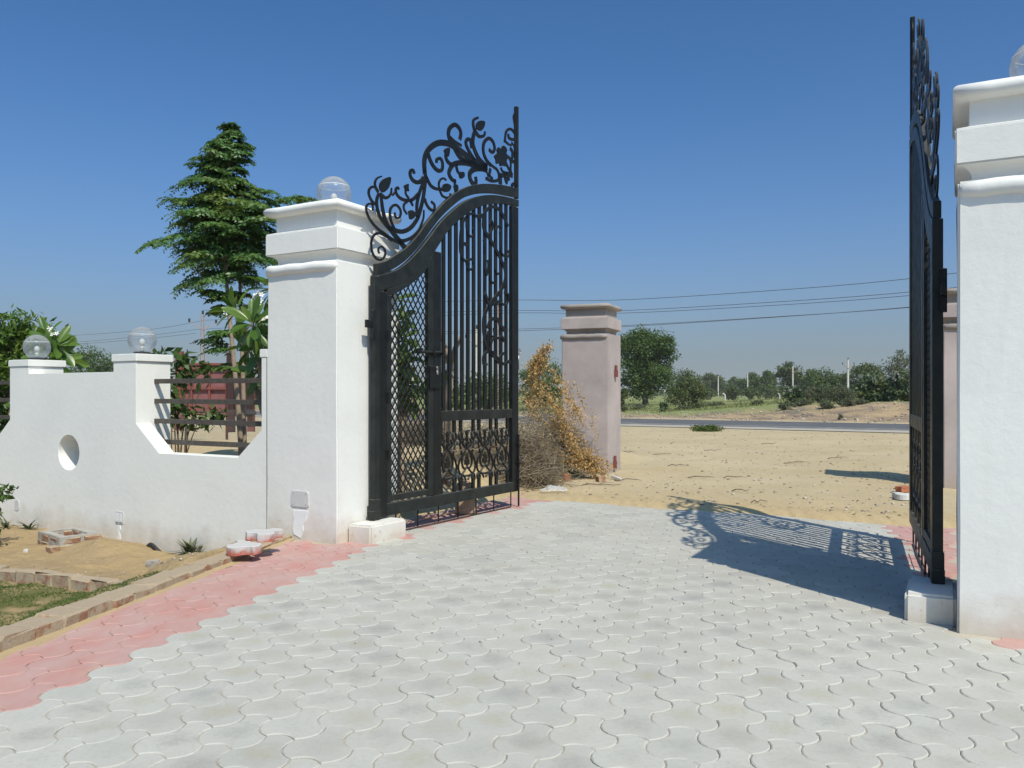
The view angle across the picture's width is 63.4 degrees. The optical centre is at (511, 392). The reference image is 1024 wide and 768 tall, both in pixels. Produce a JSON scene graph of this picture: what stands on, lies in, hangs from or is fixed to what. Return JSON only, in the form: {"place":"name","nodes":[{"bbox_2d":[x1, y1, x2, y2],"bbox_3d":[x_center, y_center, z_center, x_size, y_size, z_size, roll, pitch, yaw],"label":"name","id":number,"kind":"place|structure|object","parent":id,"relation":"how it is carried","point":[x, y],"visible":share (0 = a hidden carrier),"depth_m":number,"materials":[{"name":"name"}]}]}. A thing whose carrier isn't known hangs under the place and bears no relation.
{"place":"outdoors","nodes":[
{"label":"outdoors","id":0,"kind":"place"},
{"bbox_2d":[0,523,255,625],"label":"garden soil","id":1,"kind":"structure","parent":0,"point":[103,557],"depth_m":8.51,"materials":[{"name":"soil"}]},
{"bbox_2d":[0,483,18,534],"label":"hedge plant","id":2,"kind":"object","parent":1,"relation":"on","point":[3,496],"visible":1,"depth_m":9.51,"materials":[{"name":"green plant"}]},
{"bbox_2d":[0,517,18,527],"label":"weed","id":3,"kind":"object","parent":1,"relation":"on","point":[5,524],"visible":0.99,"depth_m":10.76,"materials":[{"name":"green plant"}]},
{"bbox_2d":[18,518,38,529],"bbox_3d":[-6.201,1.684,10.642,0.436,0.172,0.266,0,0,0],"label":"weed","id":4,"kind":"object","parent":1,"relation":"on","point":[28,527],"visible":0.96,"depth_m":10.62,"materials":[{"name":"green plant"}]},
{"bbox_2d":[45,545,59,553],"bbox_3d":[-5.019,1.720,9.059,0.178,0.088,0.105,-4,2,43],"label":"brick fragment","id":5,"kind":"object","parent":1,"relation":"on","point":[52,549],"visible":0.88,"depth_m":9.01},
{"bbox_2d":[0,564,125,591],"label":"garden edging","id":6,"kind":"object","parent":1,"relation":"on","point":[76,582],"visible":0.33,"depth_m":7.51,"materials":[{"name":"brick"}]},
{"bbox_2d":[37,527,100,547],"bbox_3d":[-5.134,1.725,9.604,0.676,0.222,0.478,0,0,40],"label":"brick chamber","id":7,"kind":"object","parent":1,"relation":"on","point":[63,537],"visible":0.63,"depth_m":9.48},
{"bbox_2d":[0,569,168,626],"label":"lawn grass","id":8,"kind":"structure","parent":1,"relation":"on","point":[64,602],"depth_m":6.90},
{"bbox_2d":[32,552,194,578],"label":"soil crumbs","id":9,"kind":"object","parent":1,"relation":"on","point":[124,572],"visible":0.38,"depth_m":7.68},
{"bbox_2d":[145,559,159,566],"bbox_3d":[-3.621,1.720,8.349,0.083,0.064,0.127,1,-2,21],"label":"mortar fragment","id":10,"kind":"object","parent":1,"relation":"on","point":[152,563],"visible":0.88,"depth_m":8.31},
{"bbox_2d":[146,542,160,550],"bbox_3d":[-3.882,1.819,9.372,0.984,0.191,0.075,0,0,30],"label":"hose","id":11,"kind":"object","parent":1,"relation":"on","point":[153,546],"visible":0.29,"depth_m":9.47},
{"bbox_2d":[170,537,200,555],"bbox_3d":[-3.524,1.695,9.056,0.441,0.216,0.504,0,0,9],"label":"weed","id":12,"kind":"object","parent":1,"relation":"on","point":[187,547],"visible":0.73,"depth_m":9.09,"materials":[{"name":"green plant"}]},
{"bbox_2d":[9,409,908,432],"bbox_3d":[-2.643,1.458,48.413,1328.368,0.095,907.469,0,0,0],"label":"road","id":13,"kind":"structure","parent":0,"point":[876,427],"depth_m":36.98,"materials":[{"name":"asphalt"}]},
{"bbox_2d":[256,414,908,429],"bbox_3d":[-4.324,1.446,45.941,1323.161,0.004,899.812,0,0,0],"label":"road marking","id":14,"kind":"object","parent":13,"relation":"on","point":[737,425],"visible":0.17,"depth_m":35.29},
{"bbox_2d":[0,393,956,528],"bbox_3d":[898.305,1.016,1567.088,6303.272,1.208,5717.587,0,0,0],"label":"ground","id":15,"kind":"structure","parent":0,"point":[736,447],"depth_m":16.08,"materials":[{"name":"sand"}]},
{"bbox_2d":[0,370,9,431],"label":"dark garden shrub","id":16,"kind":"object","parent":15,"relation":"on","point":[3,421],"visible":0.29,"depth_m":12.00,"materials":[{"name":"green plant"}]},
{"bbox_2d":[0,303,94,429],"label":"feathery garden tree","id":17,"kind":"object","parent":15,"relation":"on","point":[13,340],"visible":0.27,"depth_m":12.65,"materials":[{"name":"green plant"}]},
{"bbox_2d":[20,317,89,372],"bbox_3d":[-6.569,0.294,11.872,1.107,2.787,0.851,0,0,29],"label":"frangipani tree","id":18,"kind":"object","parent":15,"relation":"on","point":[66,342],"visible":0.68,"depth_m":11.89,"materials":[{"name":"green plant"}]},
{"bbox_2d":[68,341,113,372],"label":"tree","id":19,"kind":"object","parent":15,"relation":"on","point":[104,364],"visible":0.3,"depth_m":83.17,"materials":[{"name":"green plant"}]},
{"bbox_2d":[0,349,267,553],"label":"boundary wall","id":20,"kind":"structure","parent":15,"relation":"on","point":[92,451],"depth_m":9.92,"materials":[{"name":"white paint"}]},
{"bbox_2d":[22,335,50,359],"bbox_3d":[-6.400,-0.604,11.161,0.336,0.348,0.336,0,0,0],"label":"globe lamp","id":21,"kind":"object","parent":20,"relation":"on","point":[37,350],"visible":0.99,"depth_m":11.19,"materials":[{"name":"white"}]},
{"bbox_2d":[127,327,156,353],"bbox_3d":[-4.491,-0.625,10.059,0.326,0.338,0.326,0,0,0],"label":"globe lamp","id":22,"kind":"object","parent":20,"relation":"on","point":[142,344],"visible":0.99,"depth_m":10.09,"materials":[{"name":"white"}]},
{"bbox_2d":[151,346,227,452],"bbox_3d":[-4.291,0.480,10.947,1.060,2.206,0.563,0,0,0],"label":"broadleaf shrub","id":23,"kind":"object","parent":15,"relation":"on","point":[183,361],"visible":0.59,"depth_m":10.95,"materials":[{"name":"green plant"}]},
{"bbox_2d":[188,311,216,361],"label":"lattice pole","id":24,"kind":"object","parent":15,"relation":"on","point":[201,346],"visible":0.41,"depth_m":71.92,"materials":[{"name":"metal"}]},
{"bbox_2d":[198,295,908,329],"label":"overhead wire","id":25,"kind":"object","parent":24,"relation":"attached to","point":[716,308],"visible":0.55,"depth_m":47.56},
{"bbox_2d":[223,287,956,319],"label":"overhead wire","id":26,"kind":"object","parent":24,"relation":"attached to","point":[706,306],"visible":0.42,"depth_m":46.56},
{"bbox_2d":[175,351,255,431],"bbox_3d":[-9.429,0.088,26.475,2.603,2.796,0.550,0,0,0],"label":"metal signboard","id":27,"kind":"object","parent":15,"relation":"on","point":[219,391],"visible":0.41,"depth_m":26.34,"materials":[{"name":"red paint"}]},
{"bbox_2d":[134,121,317,455],"bbox_3d":[-3.938,-1.128,11.869,2.289,5.364,2.387,0,0,0],"label":"slender tree","id":28,"kind":"object","parent":15,"relation":"on","point":[231,244],"visible":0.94,"depth_m":11.53,"materials":[{"name":"green plant"}]},
{"bbox_2d":[208,275,267,416],"bbox_3d":[-3.181,0.027,10.355,1.032,3.239,1.509,0,0,-37],"label":"frangipani tree","id":29,"kind":"object","parent":15,"relation":"on","point":[254,339],"visible":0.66,"depth_m":10.04,"materials":[{"name":"green plant"}]},
{"bbox_2d":[255,377,261,399],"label":"tree","id":30,"kind":"object","parent":15,"relation":"on","point":[259,387],"visible":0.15,"depth_m":79.20,"materials":[{"name":"green plant"}]},
{"bbox_2d":[170,404,558,442],"bbox_3d":[-5.055,1.025,17.719,12.775,1.550,0.078,0,0,21],"label":"chain link fence","id":31,"kind":"object","parent":15,"relation":"on","point":[227,418],"visible":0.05,"depth_m":18.15,"materials":[{"name":"metal"}]},
{"bbox_2d":[1,381,807,395],"bbox_3d":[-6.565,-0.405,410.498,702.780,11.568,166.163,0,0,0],"label":"distant treeline","id":32,"kind":"object","parent":15,"relation":"on","point":[663,394],"depth_m":382.97,"materials":[{"name":"green plant"}]},
{"bbox_2d":[397,293,424,492],"bbox_3d":[-1.503,0.032,11.017,0.980,3.068,0.883,0,0,0],"label":"frangipani tree","id":33,"kind":"object","parent":15,"relation":"on","point":[405,386],"visible":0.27,"depth_m":10.99,"materials":[{"name":"green plant"}]},
{"bbox_2d":[423,376,459,402],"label":"tree","id":34,"kind":"object","parent":15,"relation":"on","point":[453,391],"visible":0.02,"depth_m":70.10,"materials":[{"name":"green plant"}]},
{"bbox_2d":[404,395,484,446],"bbox_3d":[-1.987,0.552,16.548,3.248,0.998,2.300,0,0,-24],"label":"dry brushwood","id":35,"kind":"object","parent":15,"relation":"on","point":[413,433],"visible":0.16,"depth_m":16.35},
{"bbox_2d":[442,336,464,486],"bbox_3d":[-0.914,0.286,12.017,0.493,2.303,0.346,0,0,0],"label":"pruned tree","id":36,"kind":"object","parent":15,"relation":"on","point":[447,425],"visible":0.23,"depth_m":11.96,"materials":[{"name":"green plant"}]},
{"bbox_2d":[465,325,482,384],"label":"utility pole","id":37,"kind":"object","parent":15,"relation":"on","point":[476,350],"visible":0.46,"depth_m":73.87,"materials":[{"name":"concrete"}]},
{"bbox_2d":[458,371,508,409],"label":"tree","id":38,"kind":"object","parent":15,"relation":"on","point":[482,392],"visible":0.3,"depth_m":67.24,"materials":[{"name":"green plant"}]},
{"bbox_2d":[416,406,569,469],"bbox_3d":[-0.336,0.637,13.960,2.617,1.128,1.932,0,0,-21],"label":"dry brushwood","id":39,"kind":"object","parent":15,"relation":"on","point":[475,451],"visible":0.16,"depth_m":13.80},
{"bbox_2d":[487,303,508,408],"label":"lattice pole","id":40,"kind":"object","parent":15,"relation":"on","point":[497,346],"visible":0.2,"depth_m":59.83,"materials":[{"name":"metal"}]},
{"bbox_2d":[452,307,906,333],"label":"overhead wire","id":41,"kind":"object","parent":40,"relation":"attached to","point":[728,320],"visible":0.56,"depth_m":49.59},
{"bbox_2d":[470,378,594,489],"bbox_3d":[0.347,0.607,13.135,1.852,1.735,1.996,0,0,27],"label":"dry brushwood","id":42,"kind":"object","parent":15,"relation":"on","point":[535,471],"visible":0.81,"depth_m":13.00,"materials":[{"name":"plant"}]},
{"bbox_2d":[518,357,561,408],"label":"field tree","id":43,"kind":"object","parent":15,"relation":"on","point":[522,373],"visible":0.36,"depth_m":65.65,"materials":[{"name":"green plant"}]},
{"bbox_2d":[502,364,611,474],"bbox_3d":[0.880,0.420,14.887,2.059,1.965,1.999,0,0,-30],"label":"dry brushwood","id":44,"kind":"object","parent":15,"relation":"on","point":[552,433],"visible":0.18,"depth_m":14.80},
{"bbox_2d":[519,339,616,478],"bbox_3d":[0.932,0.344,14.038,1.747,2.470,1.037,0,0,0],"label":"dry creeper","id":45,"kind":"object","parent":15,"relation":"on","point":[578,454],"visible":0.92,"depth_m":14.00,"materials":[{"name":"plant"}]},
{"bbox_2d":[560,303,621,473],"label":"roadside pillar","id":46,"kind":"structure","parent":15,"relation":"on","point":[591,354],"depth_m":15.17,"materials":[{"name":"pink paint"}]},
{"bbox_2d":[595,476,605,481],"bbox_3d":[1.469,1.440,13.770,0.125,0.105,0.177,-3,-4,-16],"label":"brick fragment","id":47,"kind":"object","parent":15,"relation":"on","point":[599,478],"visible":0.96,"depth_m":13.70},
{"bbox_2d":[621,388,629,411],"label":"bush","id":48,"kind":"object","parent":15,"relation":"on","point":[624,394],"visible":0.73,"depth_m":59.85,"materials":[{"name":"green plant"}]},
{"bbox_2d":[628,401,651,409],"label":"bush","id":49,"kind":"object","parent":15,"relation":"on","point":[639,406],"visible":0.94,"depth_m":69.88,"materials":[{"name":"green plant"}]},
{"bbox_2d":[630,390,658,398],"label":"bush","id":50,"kind":"object","parent":15,"relation":"on","point":[650,396],"visible":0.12,"depth_m":176.36,"materials":[{"name":"green plant"}]},
{"bbox_2d":[619,323,681,404],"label":"tree","id":51,"kind":"object","parent":15,"relation":"on","point":[646,367],"visible":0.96,"depth_m":90.58,"materials":[{"name":"green plant"}]},
{"bbox_2d":[658,401,668,411],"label":"milkweed bush","id":52,"kind":"object","parent":15,"relation":"on","point":[663,406],"visible":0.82,"depth_m":60.48,"materials":[{"name":"green plant"}]},
{"bbox_2d":[422,402,908,423],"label":"verge stones","id":53,"kind":"object","parent":15,"relation":"on","point":[856,419],"visible":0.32,"depth_m":48.03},
{"bbox_2d":[676,404,692,409],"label":"bush","id":54,"kind":"object","parent":15,"relation":"on","point":[685,407],"visible":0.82,"depth_m":62.83,"materials":[{"name":"green plant"}]},
{"bbox_2d":[660,374,709,407],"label":"bush","id":55,"kind":"object","parent":15,"relation":"on","point":[682,397],"visible":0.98,"depth_m":63.70,"materials":[{"name":"green plant"}]},
{"bbox_2d":[670,368,702,393],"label":"tree","id":56,"kind":"object","parent":15,"relation":"on","point":[687,373],"visible":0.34,"depth_m":198.72,"materials":[{"name":"green plant"}]},
{"bbox_2d":[498,398,899,412],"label":"field grass","id":57,"kind":"structure","parent":15,"relation":"on","point":[735,404],"depth_m":64.48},
{"bbox_2d":[689,423,724,431],"bbox_3d":[7.587,1.459,32.383,1.435,0.548,1.332,0,0,0],"label":"ground shrub","id":58,"kind":"object","parent":15,"relation":"on","point":[708,428],"visible":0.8,"depth_m":32.03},
{"bbox_2d":[701,388,720,399],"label":"bush","id":59,"kind":"object","parent":15,"relation":"on","point":[710,393],"visible":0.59,"depth_m":170.57,"materials":[{"name":"green plant"}]},
{"bbox_2d":[701,372,728,396],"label":"tree","id":60,"kind":"object","parent":15,"relation":"on","point":[710,381],"visible":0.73,"depth_m":293.56,"materials":[{"name":"green plant"}]},
{"bbox_2d":[522,428,908,513],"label":"sand pebbles","id":61,"kind":"object","parent":15,"relation":"on","point":[775,491],"visible":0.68,"depth_m":13.59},
{"bbox_2d":[707,402,725,405],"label":"bush","id":62,"kind":"object","parent":15,"relation":"on","point":[714,403],"visible":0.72,"depth_m":67.87,"materials":[{"name":"green plant"}]},
{"bbox_2d":[526,433,907,517],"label":"dry litter","id":63,"kind":"object","parent":15,"relation":"on","point":[774,464],"visible":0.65,"depth_m":13.45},
{"bbox_2d":[723,385,739,399],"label":"bush","id":64,"kind":"object","parent":15,"relation":"on","point":[732,393],"visible":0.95,"depth_m":164.49,"materials":[{"name":"green plant"}]},
{"bbox_2d":[721,376,746,396],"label":"tree","id":65,"kind":"object","parent":15,"relation":"on","point":[734,381],"visible":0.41,"depth_m":299.03,"materials":[{"name":"green plant"}]},
{"bbox_2d":[737,372,759,395],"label":"tree","id":66,"kind":"object","parent":15,"relation":"on","point":[751,379],"visible":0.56,"depth_m":243.63,"materials":[{"name":"green plant"}]},
{"bbox_2d":[740,384,760,399],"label":"bush","id":67,"kind":"object","parent":15,"relation":"on","point":[750,393],"visible":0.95,"depth_m":170.29,"materials":[{"name":"green plant"}]},
{"bbox_2d":[750,399,764,404],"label":"bush","id":68,"kind":"object","parent":15,"relation":"on","point":[758,402],"visible":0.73,"depth_m":59.91,"materials":[{"name":"green plant"}]},
{"bbox_2d":[754,370,776,395],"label":"tree","id":69,"kind":"object","parent":15,"relation":"on","point":[768,378],"visible":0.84,"depth_m":238.71,"materials":[{"name":"green plant"}]},
{"bbox_2d":[754,383,779,398],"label":"bush","id":70,"kind":"object","parent":15,"relation":"on","point":[770,389],"visible":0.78,"depth_m":176.56,"materials":[{"name":"green plant"}]},
{"bbox_2d":[775,385,789,399],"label":"bush","id":71,"kind":"object","parent":15,"relation":"on","point":[781,394],"visible":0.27,"depth_m":164.89,"materials":[{"name":"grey plant"}]},
{"bbox_2d":[777,400,797,409],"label":"bush","id":72,"kind":"object","parent":15,"relation":"on","point":[784,406],"visible":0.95,"depth_m":50.87,"materials":[{"name":"green plant"}]},
{"bbox_2d":[775,361,805,394],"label":"tree","id":73,"kind":"object","parent":15,"relation":"on","point":[784,372],"visible":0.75,"depth_m":184.60,"materials":[{"name":"green plant"}]},
{"bbox_2d":[783,385,803,402],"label":"milkweed bush","id":74,"kind":"object","parent":15,"relation":"on","point":[793,393],"visible":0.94,"depth_m":57.75,"materials":[{"name":"green plant"}]},
{"bbox_2d":[794,398,813,405],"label":"bush","id":75,"kind":"object","parent":15,"relation":"on","point":[803,402],"visible":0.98,"depth_m":51.87,"materials":[{"name":"green plant"}]},
{"bbox_2d":[804,384,832,402],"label":"bush","id":76,"kind":"object","parent":15,"relation":"on","point":[818,393],"visible":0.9,"depth_m":53.81,"materials":[{"name":"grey plant"}]},
{"bbox_2d":[800,366,838,398],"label":"tree","id":77,"kind":"object","parent":15,"relation":"on","point":[813,377],"visible":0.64,"depth_m":163.76,"materials":[{"name":"green plant"}]},
{"bbox_2d":[818,400,835,408],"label":"bush","id":78,"kind":"object","parent":15,"relation":"on","point":[827,404],"visible":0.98,"depth_m":49.86,"materials":[{"name":"green plant"}]},
{"bbox_2d":[832,373,846,390],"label":"tree","id":79,"kind":"object","parent":15,"relation":"on","point":[839,378],"visible":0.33,"depth_m":164.15,"materials":[{"name":"green plant"}]},
{"bbox_2d":[822,384,859,403],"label":"bush","id":80,"kind":"object","parent":15,"relation":"on","point":[840,393],"visible":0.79,"depth_m":52.69,"materials":[{"name":"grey plant"}]},
{"bbox_2d":[838,395,856,406],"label":"bush","id":81,"kind":"object","parent":15,"relation":"on","point":[850,401],"visible":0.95,"depth_m":49.37,"materials":[{"name":"green plant"}]},
{"bbox_2d":[842,358,854,386],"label":"utility pole","id":82,"kind":"object","parent":15,"relation":"on","point":[847,367],"visible":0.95,"depth_m":138.87,"materials":[{"name":"concrete"}]},
{"bbox_2d":[856,398,870,404],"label":"bush","id":83,"kind":"object","parent":15,"relation":"on","point":[860,401],"visible":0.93,"depth_m":50.29,"materials":[{"name":"green plant"}]},
{"bbox_2d":[841,361,886,396],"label":"tree","id":84,"kind":"object","parent":15,"relation":"on","point":[862,368],"visible":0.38,"depth_m":149.24,"materials":[{"name":"green plant"}]},
{"bbox_2d":[851,370,894,401],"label":"milkweed bush","id":85,"kind":"object","parent":15,"relation":"on","point":[871,387],"visible":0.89,"depth_m":54.63,"materials":[{"name":"green plant"}]},
{"bbox_2d":[873,349,908,399],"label":"tree","id":86,"kind":"object","parent":15,"relation":"on","point":[895,366],"visible":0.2,"depth_m":87.76,"materials":[{"name":"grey plant"}]},
{"bbox_2d":[883,368,908,401],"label":"milkweed bush","id":87,"kind":"object","parent":15,"relation":"on","point":[899,388],"visible":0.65,"depth_m":53.70,"materials":[{"name":"green plant"}]},
{"bbox_2d":[892,492,908,499],"bbox_3d":[5.390,1.431,11.425,0.295,0.075,0.372,1,0,-23],"label":"loose paver","id":88,"kind":"object","parent":15,"relation":"on","point":[899,496],"visible":0.68,"depth_m":11.32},
{"bbox_2d":[895,485,908,492],"bbox_3d":[5.821,1.434,12.316,0.250,0.094,0.126,0,0,-29],"label":"brick fragment","id":89,"kind":"object","parent":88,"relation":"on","point":[903,488],"visible":0.87,"depth_m":12.27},
{"bbox_2d":[943,288,956,488],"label":"roadside pillar","id":90,"kind":"structure","parent":15,"relation":"on","point":[950,398],"depth_m":12.91,"materials":[{"name":"pink paint"}]},
{"bbox_2d":[0,494,1023,767],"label":"paved court","id":91,"kind":"object","parent":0,"point":[302,654],"visible":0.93,"depth_m":4.64,"materials":[{"name":"concrete"}]},
{"bbox_2d":[0,534,291,652],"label":"kerb","id":92,"kind":"structure","parent":91,"relation":"on","point":[45,622],"depth_m":5.66,"materials":[{"name":"brick"}]},
{"bbox_2d":[226,539,261,555],"bbox_3d":[-2.415,1.390,7.419,0.295,0.075,0.372,-3,3,-31],"label":"loose paver","id":93,"kind":"object","parent":92,"relation":"on","point":[243,547],"visible":0.97,"depth_m":7.30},
{"bbox_2d":[245,528,282,541],"bbox_3d":[-2.284,1.309,7.629,0.295,0.075,0.372,2,-1,14],"label":"loose paver","id":94,"kind":"object","parent":93,"relation":"on","point":[266,535],"visible":1,"depth_m":7.52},
{"bbox_2d":[0,538,294,660],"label":"sand drift","id":95,"kind":"object","parent":91,"relation":"on","point":[41,640],"visible":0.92,"depth_m":5.71,"materials":[{"name":"sand"}]},
{"bbox_2d":[263,198,400,543],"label":"gate pillar","id":96,"kind":"structure","parent":91,"relation":"on","point":[320,274],"depth_m":8.42,"materials":[{"name":"white paint"}]},
{"bbox_2d":[316,176,350,201],"bbox_3d":[-1.902,-2.117,8.851,0.364,0.374,0.364,0,0,0],"label":"globe lamp","id":97,"kind":"object","parent":96,"relation":"on","point":[332,178],"visible":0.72,"depth_m":8.90,"materials":[{"name":"white"}]},
{"bbox_2d":[365,106,524,529],"bbox_3d":[-0.679,-1.133,9.698,0.120,5.258,3.057,0,0,32],"label":"gate leaf","id":98,"kind":"object","parent":96,"relation":"attached to","point":[427,259],"visible":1,"depth_m":9.59,"materials":[{"name":"black paint"}]},
{"bbox_2d":[384,255,444,502],"bbox_3d":[-1.064,-0.206,9.069,0.104,2.721,0.980,0,0,32],"label":"wicket door","id":99,"kind":"structure","parent":98,"relation":"in","point":[432,373],"depth_m":9.09,"materials":[{"name":"black paint"}]},
{"bbox_2d":[349,517,405,544],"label":"gate plinth","id":100,"kind":"structure","parent":91,"relation":"on","point":[369,532],"depth_m":8.30,"materials":[{"name":"white paint"}]},
{"bbox_2d":[455,480,475,514],"bbox_3d":[-0.571,1.288,10.214,0.248,0.418,0.146,-2,2,-20],"label":"stone block","id":101,"kind":"object","parent":91,"relation":"on","point":[467,504],"depth_m":10.15,"materials":[{"name":"stone"}]},
{"bbox_2d":[354,516,842,687],"bbox_3d":[1.103,1.494,7.368,5.572,0.014,6.338,0,0,0],"label":"paving grit","id":102,"kind":"object","parent":91,"relation":"on","point":[595,620],"visible":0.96,"depth_m":5.35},
{"bbox_2d":[904,576,956,626],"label":"gate plinth","id":103,"kind":"structure","parent":91,"relation":"on","point":[927,600],"depth_m":5.42,"materials":[{"name":"white paint"}]},
{"bbox_2d":[952,75,1023,639],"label":"gate pillar","id":104,"kind":"structure","parent":91,"relation":"on","point":[988,128],"depth_m":5.11,"materials":[{"name":"white paint"}]},
{"bbox_2d":[909,16,946,583],"bbox_3d":[3.488,-1.133,6.995,0.120,5.258,3.057,0,0,23],"label":"gate leaf","id":105,"kind":"object","parent":104,"relation":"attached to","point":[927,290],"visible":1,"depth_m":6.55,"materials":[{"name":"black paint"}]},
{"bbox_2d":[923,206,930,549],"bbox_3d":[3.165,-0.206,6.267,0.052,2.721,0.796,0,0,23],"label":"wicket door","id":106,"kind":"structure","parent":105,"relation":"in","point":[926,239],"depth_m":6.51,"materials":[{"name":"black paint"}]},
{"bbox_2d":[1009,45,1023,76],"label":"globe lamp","id":107,"kind":"object","parent":104,"relation":"on","point":[1015,58],"visible":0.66,"depth_m":5.51,"materials":[{"name":"white"}]},
{"bbox_2d":[0,0,1023,392],"label":"sky","id":108,"kind":"structure","parent":0,"point":[675,149],"materials":[{"name":"blue"}]},
{"bbox_2d":[203,273,954,310],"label":"overhead wire","id":109,"kind":"object","parent":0,"point":[697,295],"visible":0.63,"depth_m":45.82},
{"bbox_2d":[419,307,908,332],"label":"overhead wire","id":110,"kind":"object","parent":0,"point":[695,321],"visible":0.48,"depth_m":52.81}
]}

